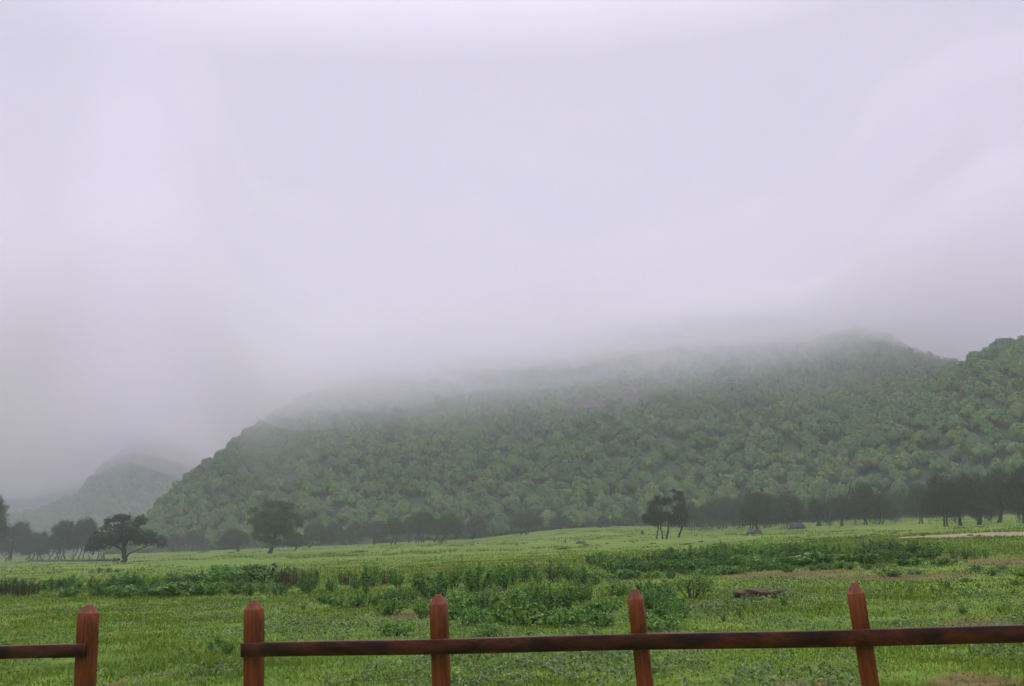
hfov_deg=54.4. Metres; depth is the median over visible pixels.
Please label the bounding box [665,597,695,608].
shrub
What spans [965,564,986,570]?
shrub
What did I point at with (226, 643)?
shrub
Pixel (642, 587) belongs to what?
shrub
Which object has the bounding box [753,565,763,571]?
shrub
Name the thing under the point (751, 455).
hill tree
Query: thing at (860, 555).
shrub
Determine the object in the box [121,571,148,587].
shrub
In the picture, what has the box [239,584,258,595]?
shrub
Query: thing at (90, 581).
shrub
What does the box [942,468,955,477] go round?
hill tree
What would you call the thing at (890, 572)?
shrub
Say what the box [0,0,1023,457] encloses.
sky
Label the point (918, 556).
shrub
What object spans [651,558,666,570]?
shrub
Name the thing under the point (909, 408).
hill tree
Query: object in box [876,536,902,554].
shrub
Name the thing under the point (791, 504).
meadow tree
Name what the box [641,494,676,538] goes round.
tree
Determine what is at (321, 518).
hill tree
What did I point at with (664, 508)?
hill tree
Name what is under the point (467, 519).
hill tree
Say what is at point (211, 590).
shrub
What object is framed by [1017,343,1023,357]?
hill tree
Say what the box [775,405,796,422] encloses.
hill tree
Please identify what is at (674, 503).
hill tree
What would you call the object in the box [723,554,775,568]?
shrub
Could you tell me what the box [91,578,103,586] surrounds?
shrub
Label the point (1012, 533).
path
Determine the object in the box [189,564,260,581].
shrub
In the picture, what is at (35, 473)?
forest
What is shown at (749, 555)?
shrub
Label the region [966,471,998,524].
meadow tree
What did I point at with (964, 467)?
hill tree
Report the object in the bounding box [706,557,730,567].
shrub
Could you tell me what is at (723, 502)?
meadow tree
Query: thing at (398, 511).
hill tree
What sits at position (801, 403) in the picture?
hill tree
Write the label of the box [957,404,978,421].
hill tree
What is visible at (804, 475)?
hill tree
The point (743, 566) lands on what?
shrub
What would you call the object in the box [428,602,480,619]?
shrub
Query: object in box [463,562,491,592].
shrub
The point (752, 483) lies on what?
hill tree
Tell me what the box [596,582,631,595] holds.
shrub
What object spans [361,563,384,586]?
shrub
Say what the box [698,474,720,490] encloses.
hill tree
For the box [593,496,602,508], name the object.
hill tree
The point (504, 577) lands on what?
shrub
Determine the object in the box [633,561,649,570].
shrub
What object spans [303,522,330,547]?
meadow tree
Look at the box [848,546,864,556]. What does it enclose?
shrub
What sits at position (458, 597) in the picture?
shrub
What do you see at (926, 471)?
hill
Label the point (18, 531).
meadow tree
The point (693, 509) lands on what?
meadow tree
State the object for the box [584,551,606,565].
shrub
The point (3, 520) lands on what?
meadow tree
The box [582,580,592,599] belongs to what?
shrub
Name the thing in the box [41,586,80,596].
shrub
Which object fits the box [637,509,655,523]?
hill tree
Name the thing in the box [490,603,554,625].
shrub
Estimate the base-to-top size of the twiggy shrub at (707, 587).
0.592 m
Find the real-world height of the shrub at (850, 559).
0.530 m
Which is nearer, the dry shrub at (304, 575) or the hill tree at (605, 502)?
the dry shrub at (304, 575)
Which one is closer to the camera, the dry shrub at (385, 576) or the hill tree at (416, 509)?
the dry shrub at (385, 576)
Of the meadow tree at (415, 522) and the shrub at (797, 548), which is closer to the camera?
the shrub at (797, 548)
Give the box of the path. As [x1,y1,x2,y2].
[898,531,1023,537]
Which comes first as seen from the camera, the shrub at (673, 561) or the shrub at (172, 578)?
the shrub at (673, 561)
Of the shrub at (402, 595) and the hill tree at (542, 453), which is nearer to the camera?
the shrub at (402, 595)
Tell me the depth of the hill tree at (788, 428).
351.04 m
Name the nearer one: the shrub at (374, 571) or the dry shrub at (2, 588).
the shrub at (374, 571)
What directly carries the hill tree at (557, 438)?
on the hill at (629, 401)
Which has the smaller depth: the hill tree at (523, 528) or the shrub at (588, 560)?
the shrub at (588, 560)
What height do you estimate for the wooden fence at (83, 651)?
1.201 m
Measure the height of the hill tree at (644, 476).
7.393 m
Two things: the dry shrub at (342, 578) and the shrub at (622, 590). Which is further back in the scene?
the dry shrub at (342, 578)
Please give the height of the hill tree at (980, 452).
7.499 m
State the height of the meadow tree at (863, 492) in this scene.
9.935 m
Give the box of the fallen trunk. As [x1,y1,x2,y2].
[26,551,119,561]
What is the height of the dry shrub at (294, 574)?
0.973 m
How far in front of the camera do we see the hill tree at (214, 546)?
361.38 m
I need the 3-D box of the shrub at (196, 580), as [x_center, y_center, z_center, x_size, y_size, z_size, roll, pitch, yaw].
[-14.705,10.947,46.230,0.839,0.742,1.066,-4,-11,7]
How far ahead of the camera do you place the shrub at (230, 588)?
36.33 m
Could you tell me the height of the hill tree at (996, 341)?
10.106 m
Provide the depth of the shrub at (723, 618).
18.18 m
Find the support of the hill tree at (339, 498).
on the hill at (629, 401)
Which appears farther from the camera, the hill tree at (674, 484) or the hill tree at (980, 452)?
the hill tree at (674, 484)
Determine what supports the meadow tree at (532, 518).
on the ground at (672, 540)
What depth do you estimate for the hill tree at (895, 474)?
283.44 m
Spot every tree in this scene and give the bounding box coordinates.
[0,495,10,543]
[0,518,33,560]
[18,531,51,559]
[44,518,79,559]
[63,514,100,559]
[84,513,169,562]
[102,544,121,553]
[141,523,153,532]
[147,516,166,529]
[162,492,177,505]
[166,534,183,551]
[172,499,191,517]
[174,528,210,551]
[188,492,203,505]
[195,498,214,510]
[200,511,219,528]
[211,535,227,549]
[216,527,251,551]
[217,460,234,476]
[244,499,305,553]
[245,498,263,515]
[248,527,254,540]
[281,531,308,550]
[298,501,317,519]
[300,496,316,505]
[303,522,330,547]
[315,513,334,523]
[319,479,335,494]
[325,521,345,545]
[334,488,348,506]
[339,508,354,521]
[341,520,365,544]
[341,529,359,544]
[343,489,362,508]
[358,480,377,497]
[362,520,389,544]
[369,514,386,524]
[381,514,406,544]
[383,532,400,542]
[388,505,405,517]
[394,416,408,434]
[401,441,420,453]
[401,516,416,542]
[403,509,437,542]
[404,451,420,461]
[406,464,425,481]
[410,507,422,514]
[413,422,428,435]
[429,433,448,445]
[430,495,445,513]
[432,512,467,542]
[441,425,456,436]
[442,495,457,510]
[446,468,466,483]
[446,500,466,517]
[458,517,470,537]
[464,515,488,539]
[468,515,490,538]
[488,501,504,517]
[490,514,513,535]
[492,462,508,475]
[501,494,521,509]
[504,452,523,474]
[509,508,544,534]
[515,521,534,532]
[522,492,541,507]
[535,446,552,461]
[536,509,557,530]
[544,491,567,515]
[546,488,564,500]
[547,430,565,447]
[547,516,567,528]
[548,423,567,435]
[556,504,572,522]
[560,449,576,463]
[561,508,576,520]
[567,491,587,509]
[567,509,586,527]
[570,459,584,476]
[571,475,586,490]
[580,465,597,478]
[584,505,604,526]
[587,477,609,497]
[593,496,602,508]
[595,421,613,435]
[598,494,616,512]
[602,475,616,493]
[604,503,618,525]
[612,507,630,525]
[615,507,636,525]
[620,420,634,433]
[621,498,639,518]
[623,473,641,493]
[636,470,652,486]
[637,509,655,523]
[639,492,654,504]
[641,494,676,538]
[642,404,663,418]
[647,487,663,499]
[650,386,667,402]
[657,498,672,511]
[663,508,682,526]
[665,480,680,495]
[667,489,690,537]
[668,487,691,502]
[669,499,689,508]
[673,424,695,439]
[674,418,689,427]
[674,480,695,497]
[675,370,693,385]
[681,403,700,420]
[682,501,702,530]
[685,434,701,447]
[690,417,708,431]
[694,489,712,502]
[694,497,724,529]
[694,498,705,506]
[698,453,715,465]
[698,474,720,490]
[711,495,739,528]
[714,441,734,458]
[714,461,734,475]
[714,484,733,500]
[721,434,740,448]
[728,453,745,464]
[728,491,748,527]
[731,467,750,485]
[734,407,754,425]
[735,433,746,447]
[737,489,775,529]
[742,447,761,469]
[745,476,764,491]
[756,453,774,469]
[757,492,781,527]
[761,486,780,496]
[762,440,784,454]
[767,461,787,480]
[770,491,806,528]
[774,487,787,498]
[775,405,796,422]
[776,479,785,486]
[777,420,798,439]
[782,473,792,481]
[782,480,797,496]
[792,470,809,480]
[792,487,807,503]
[793,398,809,410]
[800,434,819,446]
[802,459,819,477]
[805,496,833,525]
[806,480,825,499]
[810,478,830,496]
[817,420,836,441]
[819,412,836,423]
[822,479,857,525]
[824,484,835,501]
[825,440,836,446]
[830,459,848,477]
[833,482,849,498]
[837,419,856,438]
[838,465,857,483]
[849,480,881,524]
[854,453,871,472]
[860,474,872,486]
[864,430,889,449]
[868,493,897,523]
[869,473,891,492]
[870,451,887,467]
[878,402,888,412]
[879,455,899,473]
[886,487,914,520]
[888,468,907,481]
[889,478,908,493]
[896,412,912,427]
[898,403,915,417]
[901,481,938,523]
[904,481,926,495]
[911,413,933,429]
[919,468,968,526]
[920,426,943,448]
[920,450,943,464]
[928,457,948,473]
[936,473,954,479]
[939,471,987,525]
[941,410,956,423]
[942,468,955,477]
[945,371,966,378]
[945,414,967,429]
[953,463,972,480]
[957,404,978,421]
[959,376,979,392]
[961,395,982,409]
[962,432,983,453]
[964,356,975,369]
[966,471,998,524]
[968,443,996,464]
[969,464,990,480]
[971,415,994,430]
[973,350,996,362]
[982,465,1019,522]
[988,338,1001,346]
[994,353,1016,364]
[995,340,1010,348]
[1002,463,1023,522]
[1004,453,1023,474]
[1006,401,1023,421]
[1008,362,1023,378]
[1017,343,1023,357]
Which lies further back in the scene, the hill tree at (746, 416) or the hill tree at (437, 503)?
the hill tree at (746, 416)
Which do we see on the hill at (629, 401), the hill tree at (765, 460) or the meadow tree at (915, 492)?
the hill tree at (765, 460)
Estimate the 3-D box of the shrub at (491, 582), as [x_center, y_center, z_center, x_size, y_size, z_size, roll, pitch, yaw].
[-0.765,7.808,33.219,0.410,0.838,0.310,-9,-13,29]
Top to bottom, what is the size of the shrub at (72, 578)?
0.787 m
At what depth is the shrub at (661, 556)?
47.70 m
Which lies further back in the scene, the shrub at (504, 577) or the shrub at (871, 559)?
the shrub at (871, 559)
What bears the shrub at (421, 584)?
on the ground at (672, 540)
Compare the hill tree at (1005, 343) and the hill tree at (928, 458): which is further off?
the hill tree at (1005, 343)
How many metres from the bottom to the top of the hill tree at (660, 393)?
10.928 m
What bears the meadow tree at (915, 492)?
on the ground at (672, 540)
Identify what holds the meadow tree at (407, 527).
on the ground at (672, 540)
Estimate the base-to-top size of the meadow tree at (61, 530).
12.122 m
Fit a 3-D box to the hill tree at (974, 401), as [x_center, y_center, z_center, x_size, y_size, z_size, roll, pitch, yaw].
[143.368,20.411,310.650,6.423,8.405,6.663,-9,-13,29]
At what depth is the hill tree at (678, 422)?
377.91 m
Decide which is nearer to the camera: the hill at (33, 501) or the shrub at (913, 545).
the shrub at (913, 545)
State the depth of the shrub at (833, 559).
38.07 m
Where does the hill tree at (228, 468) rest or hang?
on the hill at (629, 401)
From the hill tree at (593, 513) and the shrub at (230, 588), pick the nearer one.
the shrub at (230, 588)
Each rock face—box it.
[566,397,610,410]
[616,384,639,394]
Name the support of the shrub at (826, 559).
on the ground at (672, 540)
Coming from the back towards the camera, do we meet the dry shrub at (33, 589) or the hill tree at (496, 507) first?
the hill tree at (496, 507)
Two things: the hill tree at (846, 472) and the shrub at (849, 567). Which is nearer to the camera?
the shrub at (849, 567)
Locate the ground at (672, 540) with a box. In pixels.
[0,514,1023,685]
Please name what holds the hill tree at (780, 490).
on the hill at (926, 471)
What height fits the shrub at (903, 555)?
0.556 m
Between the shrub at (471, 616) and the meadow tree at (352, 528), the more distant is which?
the meadow tree at (352, 528)
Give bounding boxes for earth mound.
[730,588,785,599]
[746,528,762,533]
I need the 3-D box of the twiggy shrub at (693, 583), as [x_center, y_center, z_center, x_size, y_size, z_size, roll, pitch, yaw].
[4.336,5.866,24.179,1.245,0.750,1.226,-5,-11,12]
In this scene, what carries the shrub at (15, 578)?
on the ground at (672, 540)
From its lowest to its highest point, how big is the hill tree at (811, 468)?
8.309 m
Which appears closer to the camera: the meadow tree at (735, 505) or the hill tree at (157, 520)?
the meadow tree at (735, 505)
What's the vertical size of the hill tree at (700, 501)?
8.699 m
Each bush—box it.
[565,511,580,527]
[582,519,592,527]
[596,515,612,527]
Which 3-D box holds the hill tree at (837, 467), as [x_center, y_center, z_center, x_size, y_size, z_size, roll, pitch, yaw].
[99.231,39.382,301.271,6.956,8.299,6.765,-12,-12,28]
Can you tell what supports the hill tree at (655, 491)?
on the hill at (629, 401)
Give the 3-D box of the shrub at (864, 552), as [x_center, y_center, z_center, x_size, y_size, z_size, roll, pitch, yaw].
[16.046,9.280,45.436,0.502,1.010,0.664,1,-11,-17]
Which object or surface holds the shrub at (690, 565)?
on the ground at (672, 540)
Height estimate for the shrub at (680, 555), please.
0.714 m
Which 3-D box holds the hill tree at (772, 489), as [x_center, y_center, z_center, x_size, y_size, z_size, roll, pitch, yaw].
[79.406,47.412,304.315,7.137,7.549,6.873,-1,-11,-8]
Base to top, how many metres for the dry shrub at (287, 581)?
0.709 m
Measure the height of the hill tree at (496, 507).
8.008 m
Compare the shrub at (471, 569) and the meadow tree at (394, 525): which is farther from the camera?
the meadow tree at (394, 525)
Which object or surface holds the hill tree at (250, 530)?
on the hill at (629, 401)
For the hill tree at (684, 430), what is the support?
on the hill at (629, 401)
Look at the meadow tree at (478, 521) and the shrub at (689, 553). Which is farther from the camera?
the meadow tree at (478, 521)
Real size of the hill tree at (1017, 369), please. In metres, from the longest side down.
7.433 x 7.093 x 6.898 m
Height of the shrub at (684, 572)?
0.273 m
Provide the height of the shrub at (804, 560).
0.669 m
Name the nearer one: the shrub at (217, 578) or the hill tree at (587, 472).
the shrub at (217, 578)
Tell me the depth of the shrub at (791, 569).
34.74 m
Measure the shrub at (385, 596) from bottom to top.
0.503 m
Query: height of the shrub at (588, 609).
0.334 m
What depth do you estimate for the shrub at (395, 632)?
18.23 m
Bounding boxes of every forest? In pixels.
[0,423,252,557]
[0,446,110,512]
[101,310,1023,554]
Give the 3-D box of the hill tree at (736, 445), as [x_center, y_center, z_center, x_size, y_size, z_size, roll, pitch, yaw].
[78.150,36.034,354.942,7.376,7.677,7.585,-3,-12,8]
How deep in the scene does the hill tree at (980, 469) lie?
266.70 m
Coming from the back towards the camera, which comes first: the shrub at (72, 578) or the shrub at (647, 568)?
the shrub at (72, 578)
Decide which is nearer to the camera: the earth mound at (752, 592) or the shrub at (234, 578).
the earth mound at (752, 592)
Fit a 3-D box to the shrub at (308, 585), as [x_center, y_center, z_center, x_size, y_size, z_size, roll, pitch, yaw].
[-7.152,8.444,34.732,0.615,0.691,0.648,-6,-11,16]
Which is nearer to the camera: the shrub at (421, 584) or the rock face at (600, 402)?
the shrub at (421, 584)
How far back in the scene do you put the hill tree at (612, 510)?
306.26 m
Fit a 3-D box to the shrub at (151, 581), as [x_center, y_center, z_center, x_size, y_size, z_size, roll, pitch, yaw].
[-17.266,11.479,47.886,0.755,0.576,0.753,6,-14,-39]
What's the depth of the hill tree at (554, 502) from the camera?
324.75 m
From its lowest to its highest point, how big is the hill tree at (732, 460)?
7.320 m
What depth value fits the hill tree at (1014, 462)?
264.33 m
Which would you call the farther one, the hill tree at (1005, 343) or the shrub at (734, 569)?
the hill tree at (1005, 343)
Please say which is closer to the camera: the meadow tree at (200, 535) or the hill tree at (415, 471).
the meadow tree at (200, 535)
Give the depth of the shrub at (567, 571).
35.87 m
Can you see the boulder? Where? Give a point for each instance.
(793, 525)
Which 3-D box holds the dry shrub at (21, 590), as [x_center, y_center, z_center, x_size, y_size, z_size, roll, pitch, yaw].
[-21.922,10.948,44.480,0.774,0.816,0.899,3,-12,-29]
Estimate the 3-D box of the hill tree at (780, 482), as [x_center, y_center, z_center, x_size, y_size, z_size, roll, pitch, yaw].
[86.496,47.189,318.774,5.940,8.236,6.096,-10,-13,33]
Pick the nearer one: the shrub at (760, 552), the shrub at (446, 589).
the shrub at (446, 589)
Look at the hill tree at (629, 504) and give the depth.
309.32 m
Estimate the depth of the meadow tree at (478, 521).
297.18 m
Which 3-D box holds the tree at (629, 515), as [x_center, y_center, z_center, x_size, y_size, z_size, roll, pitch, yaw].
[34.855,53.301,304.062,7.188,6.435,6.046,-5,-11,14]
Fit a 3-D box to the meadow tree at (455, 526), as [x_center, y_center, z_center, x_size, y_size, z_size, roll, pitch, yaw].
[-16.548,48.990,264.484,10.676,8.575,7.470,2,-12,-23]
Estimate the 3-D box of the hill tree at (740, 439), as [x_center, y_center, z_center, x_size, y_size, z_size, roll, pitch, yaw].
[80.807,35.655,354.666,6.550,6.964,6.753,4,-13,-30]
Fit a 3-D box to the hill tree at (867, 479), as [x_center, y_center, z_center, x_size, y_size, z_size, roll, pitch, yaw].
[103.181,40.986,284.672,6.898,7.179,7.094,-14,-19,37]
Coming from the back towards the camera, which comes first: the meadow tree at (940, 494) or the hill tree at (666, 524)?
the hill tree at (666, 524)
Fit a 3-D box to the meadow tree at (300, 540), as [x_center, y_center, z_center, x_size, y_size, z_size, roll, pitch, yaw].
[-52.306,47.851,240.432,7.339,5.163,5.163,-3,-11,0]
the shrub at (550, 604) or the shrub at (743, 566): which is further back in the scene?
the shrub at (743, 566)
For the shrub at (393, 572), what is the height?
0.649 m
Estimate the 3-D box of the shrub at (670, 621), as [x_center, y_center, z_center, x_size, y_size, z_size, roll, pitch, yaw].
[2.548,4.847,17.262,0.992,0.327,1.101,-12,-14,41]
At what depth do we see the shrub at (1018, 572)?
27.07 m
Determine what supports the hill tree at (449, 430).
on the hill at (629, 401)
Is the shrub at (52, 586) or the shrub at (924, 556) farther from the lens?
the shrub at (52, 586)
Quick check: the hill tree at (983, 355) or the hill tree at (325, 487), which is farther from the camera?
the hill tree at (325, 487)
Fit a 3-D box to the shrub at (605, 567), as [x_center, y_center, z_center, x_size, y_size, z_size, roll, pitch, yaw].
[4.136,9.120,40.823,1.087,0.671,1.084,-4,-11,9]
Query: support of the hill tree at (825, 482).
on the hill at (926, 471)
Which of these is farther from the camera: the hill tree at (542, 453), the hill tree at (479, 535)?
the hill tree at (542, 453)
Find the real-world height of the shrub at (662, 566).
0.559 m
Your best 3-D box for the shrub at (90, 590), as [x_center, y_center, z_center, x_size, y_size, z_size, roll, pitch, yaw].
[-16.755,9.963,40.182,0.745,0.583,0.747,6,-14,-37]
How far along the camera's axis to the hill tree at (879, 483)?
279.54 m
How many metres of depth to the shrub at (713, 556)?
46.74 m
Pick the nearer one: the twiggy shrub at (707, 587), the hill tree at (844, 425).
the twiggy shrub at (707, 587)
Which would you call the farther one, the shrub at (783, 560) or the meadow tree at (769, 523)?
the meadow tree at (769, 523)
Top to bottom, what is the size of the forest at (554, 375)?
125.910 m
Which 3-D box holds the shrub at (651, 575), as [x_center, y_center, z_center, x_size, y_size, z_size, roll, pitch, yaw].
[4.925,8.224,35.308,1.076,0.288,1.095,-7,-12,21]
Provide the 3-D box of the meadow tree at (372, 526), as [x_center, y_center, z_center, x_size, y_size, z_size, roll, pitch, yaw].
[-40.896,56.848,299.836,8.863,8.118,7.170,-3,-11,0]
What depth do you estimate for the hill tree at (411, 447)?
395.26 m
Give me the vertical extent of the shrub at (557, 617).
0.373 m
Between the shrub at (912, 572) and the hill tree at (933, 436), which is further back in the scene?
the hill tree at (933, 436)
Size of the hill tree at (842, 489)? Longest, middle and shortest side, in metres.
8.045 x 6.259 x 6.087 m
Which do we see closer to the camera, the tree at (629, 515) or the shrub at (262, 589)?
the shrub at (262, 589)
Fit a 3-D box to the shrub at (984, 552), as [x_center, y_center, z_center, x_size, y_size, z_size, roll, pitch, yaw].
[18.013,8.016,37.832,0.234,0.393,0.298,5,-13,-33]
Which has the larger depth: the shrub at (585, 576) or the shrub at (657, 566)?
the shrub at (657, 566)
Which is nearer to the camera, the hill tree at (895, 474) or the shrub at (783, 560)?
the shrub at (783, 560)
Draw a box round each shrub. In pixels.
[0,576,31,592]
[0,578,17,595]
[10,579,28,592]
[11,580,30,596]
[19,578,54,590]
[23,581,39,593]
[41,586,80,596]
[46,576,63,589]
[57,575,80,588]
[63,580,83,589]
[87,575,95,587]
[87,583,102,595]
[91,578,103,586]
[96,580,117,595]
[101,583,160,597]
[104,576,120,586]
[110,573,131,587]
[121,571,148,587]
[132,583,147,595]
[137,576,145,586]
[140,580,166,596]
[146,575,161,586]
[150,581,213,595]
[162,571,189,583]
[166,579,232,594]
[186,570,205,583]
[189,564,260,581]
[204,582,225,595]
[207,640,212,649]
[210,569,232,583]
[213,633,223,645]
[218,639,234,652]
[225,578,251,594]
[226,562,304,583]
[231,571,250,584]
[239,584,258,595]
[241,564,266,581]
[256,582,271,593]
[267,581,290,594]
[275,572,292,586]
[280,564,303,585]
[292,571,310,586]
[297,575,315,592]
[308,565,319,588]
[316,592,337,603]
[324,576,338,591]
[325,590,343,606]
[329,592,370,607]
[333,572,349,584]
[344,571,358,584]
[349,574,361,588]
[354,592,382,605]
[359,559,371,593]
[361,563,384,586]
[369,598,410,615]
[375,621,414,635]
[377,588,396,602]
[380,568,398,583]
[388,568,396,583]
[389,573,403,587]
[390,584,408,604]
[401,584,419,601]
[407,571,425,589]
[412,599,429,617]
[414,571,448,601]
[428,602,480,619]
[435,571,450,595]
[445,566,464,587]
[445,590,485,607]
[454,608,494,624]
[460,568,473,588]
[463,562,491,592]
[468,622,509,636]
[473,588,499,609]
[485,564,493,588]
[487,599,512,620]
[489,563,513,590]
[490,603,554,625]
[501,582,530,610]
[505,562,518,584]
[513,559,533,581]
[521,579,547,607]
[528,584,562,615]
[532,564,543,583]
[533,607,587,625]
[543,560,565,581]
[553,581,580,609]
[559,561,578,580]
[561,606,601,621]
[570,581,592,603]
[572,566,591,584]
[579,597,622,612]
[580,612,617,626]
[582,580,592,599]
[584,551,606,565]
[588,565,604,584]
[595,557,607,566]
[596,569,643,580]
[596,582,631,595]
[601,557,624,572]
[606,555,620,565]
[614,560,632,572]
[618,553,636,563]
[621,569,641,579]
[626,561,642,571]
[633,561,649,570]
[635,556,644,563]
[635,580,653,593]
[639,586,651,601]
[640,561,658,571]
[641,571,663,577]
[642,586,668,614]
[645,612,689,630]
[646,580,676,604]
[647,551,669,563]
[649,595,679,621]
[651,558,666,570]
[658,546,680,559]
[658,558,677,571]
[663,555,691,571]
[664,569,675,578]
[665,568,713,598]
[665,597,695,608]
[670,549,688,559]
[670,559,711,571]
[671,549,679,560]
[671,600,692,617]
[679,568,691,573]
[683,545,704,559]
[684,555,708,563]
[690,573,717,594]
[695,566,733,574]
[696,551,704,559]
[697,558,717,568]
[701,543,724,560]
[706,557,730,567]
[708,548,725,560]
[711,565,749,573]
[712,538,728,552]
[720,612,725,620]
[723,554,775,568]
[727,542,755,558]
[727,556,745,567]
[741,562,755,571]
[745,552,764,563]
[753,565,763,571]
[754,544,775,558]
[759,540,784,557]
[759,561,789,569]
[766,552,787,563]
[772,554,791,565]
[777,563,795,571]
[778,597,787,605]
[779,542,796,555]
[779,550,808,564]
[786,549,847,565]
[788,540,809,554]
[802,543,827,557]
[806,563,834,569]
[808,564,816,569]
[809,541,835,557]
[816,546,840,554]
[816,554,830,564]
[824,560,853,568]
[828,554,840,563]
[831,548,850,561]
[834,542,841,554]
[841,552,857,564]
[846,563,855,569]
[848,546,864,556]
[851,551,876,564]
[855,535,866,555]
[856,553,886,563]
[861,539,896,552]
[861,562,872,569]
[865,540,886,554]
[871,567,903,576]
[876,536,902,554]
[876,548,907,561]
[884,549,910,561]
[890,545,907,553]
[891,543,909,556]
[892,557,930,564]
[894,558,908,565]
[904,569,925,574]
[905,539,925,554]
[914,550,928,558]
[916,538,945,558]
[916,546,941,559]
[928,557,958,564]
[941,581,949,588]
[944,542,961,558]
[956,546,972,558]
[957,577,972,581]
[958,605,968,614]
[965,545,983,558]
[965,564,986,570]
[981,549,988,558]
[987,569,995,574]
[991,564,1011,568]
[994,602,1011,612]
[1005,579,1023,584]
[1010,569,1023,575]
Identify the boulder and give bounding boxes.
[788,522,805,529]
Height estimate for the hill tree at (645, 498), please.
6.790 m
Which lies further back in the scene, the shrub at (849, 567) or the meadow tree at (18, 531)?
the meadow tree at (18, 531)
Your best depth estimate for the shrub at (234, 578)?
44.35 m
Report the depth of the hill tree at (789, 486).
305.41 m
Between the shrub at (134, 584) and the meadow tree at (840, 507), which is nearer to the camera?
the shrub at (134, 584)
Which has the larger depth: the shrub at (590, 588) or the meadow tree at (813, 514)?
the meadow tree at (813, 514)
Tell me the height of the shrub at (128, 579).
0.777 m
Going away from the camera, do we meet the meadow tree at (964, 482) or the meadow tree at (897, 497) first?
the meadow tree at (964, 482)
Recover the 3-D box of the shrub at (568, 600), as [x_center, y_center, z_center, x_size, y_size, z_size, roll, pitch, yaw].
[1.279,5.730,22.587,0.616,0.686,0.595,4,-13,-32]
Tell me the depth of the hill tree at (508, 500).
336.21 m
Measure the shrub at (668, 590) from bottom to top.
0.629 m
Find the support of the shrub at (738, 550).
on the ground at (672, 540)
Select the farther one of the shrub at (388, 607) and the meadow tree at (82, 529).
the meadow tree at (82, 529)
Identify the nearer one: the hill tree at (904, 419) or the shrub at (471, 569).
the shrub at (471, 569)
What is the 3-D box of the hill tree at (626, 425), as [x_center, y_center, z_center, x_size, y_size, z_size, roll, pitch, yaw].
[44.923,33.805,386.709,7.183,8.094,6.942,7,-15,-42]
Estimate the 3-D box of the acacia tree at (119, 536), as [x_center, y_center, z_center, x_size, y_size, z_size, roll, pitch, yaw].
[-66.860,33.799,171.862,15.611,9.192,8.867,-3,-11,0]
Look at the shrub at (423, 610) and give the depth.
21.86 m
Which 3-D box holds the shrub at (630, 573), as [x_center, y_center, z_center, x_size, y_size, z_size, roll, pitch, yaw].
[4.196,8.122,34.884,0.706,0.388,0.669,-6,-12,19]
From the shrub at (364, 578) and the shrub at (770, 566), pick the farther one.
the shrub at (770, 566)
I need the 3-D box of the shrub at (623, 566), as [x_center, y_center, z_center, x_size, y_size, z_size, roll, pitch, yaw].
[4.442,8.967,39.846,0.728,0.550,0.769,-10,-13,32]
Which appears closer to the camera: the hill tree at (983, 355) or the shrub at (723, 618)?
the shrub at (723, 618)
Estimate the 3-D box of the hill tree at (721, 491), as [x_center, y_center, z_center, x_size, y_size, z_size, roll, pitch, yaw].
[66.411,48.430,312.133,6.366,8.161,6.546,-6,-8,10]
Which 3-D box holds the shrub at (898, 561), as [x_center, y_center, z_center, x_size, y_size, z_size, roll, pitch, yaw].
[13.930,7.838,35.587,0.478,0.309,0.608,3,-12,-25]
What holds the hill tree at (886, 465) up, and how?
on the hill at (926, 471)
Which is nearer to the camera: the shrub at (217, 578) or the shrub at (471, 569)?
the shrub at (471, 569)
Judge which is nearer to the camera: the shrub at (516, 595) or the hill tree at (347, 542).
the shrub at (516, 595)
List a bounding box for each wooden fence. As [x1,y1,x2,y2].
[0,604,99,685]
[240,582,1023,685]
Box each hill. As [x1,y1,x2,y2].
[0,440,217,557]
[0,458,93,514]
[115,323,913,553]
[758,372,1023,524]
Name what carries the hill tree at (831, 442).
on the hill at (926, 471)
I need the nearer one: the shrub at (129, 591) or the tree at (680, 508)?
the shrub at (129, 591)
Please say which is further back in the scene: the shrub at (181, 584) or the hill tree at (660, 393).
the hill tree at (660, 393)
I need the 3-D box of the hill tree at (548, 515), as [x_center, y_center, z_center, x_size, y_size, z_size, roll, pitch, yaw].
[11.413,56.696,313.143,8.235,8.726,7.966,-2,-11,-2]
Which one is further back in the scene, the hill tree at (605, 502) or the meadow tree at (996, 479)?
the hill tree at (605, 502)
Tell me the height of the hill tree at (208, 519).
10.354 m
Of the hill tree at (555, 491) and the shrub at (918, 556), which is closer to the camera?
the shrub at (918, 556)
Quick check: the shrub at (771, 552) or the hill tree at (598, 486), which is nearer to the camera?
the shrub at (771, 552)
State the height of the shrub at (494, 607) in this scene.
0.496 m
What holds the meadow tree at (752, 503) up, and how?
on the ground at (672, 540)
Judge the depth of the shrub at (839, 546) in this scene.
45.40 m
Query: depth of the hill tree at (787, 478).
317.53 m
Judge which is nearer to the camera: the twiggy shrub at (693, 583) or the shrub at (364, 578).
the twiggy shrub at (693, 583)
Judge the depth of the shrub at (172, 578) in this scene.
45.51 m
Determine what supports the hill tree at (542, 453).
on the hill at (629, 401)
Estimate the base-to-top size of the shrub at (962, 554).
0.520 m
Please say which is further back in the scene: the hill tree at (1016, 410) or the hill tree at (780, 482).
the hill tree at (780, 482)
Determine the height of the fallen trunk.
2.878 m
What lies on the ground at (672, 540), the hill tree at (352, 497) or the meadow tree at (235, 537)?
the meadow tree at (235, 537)

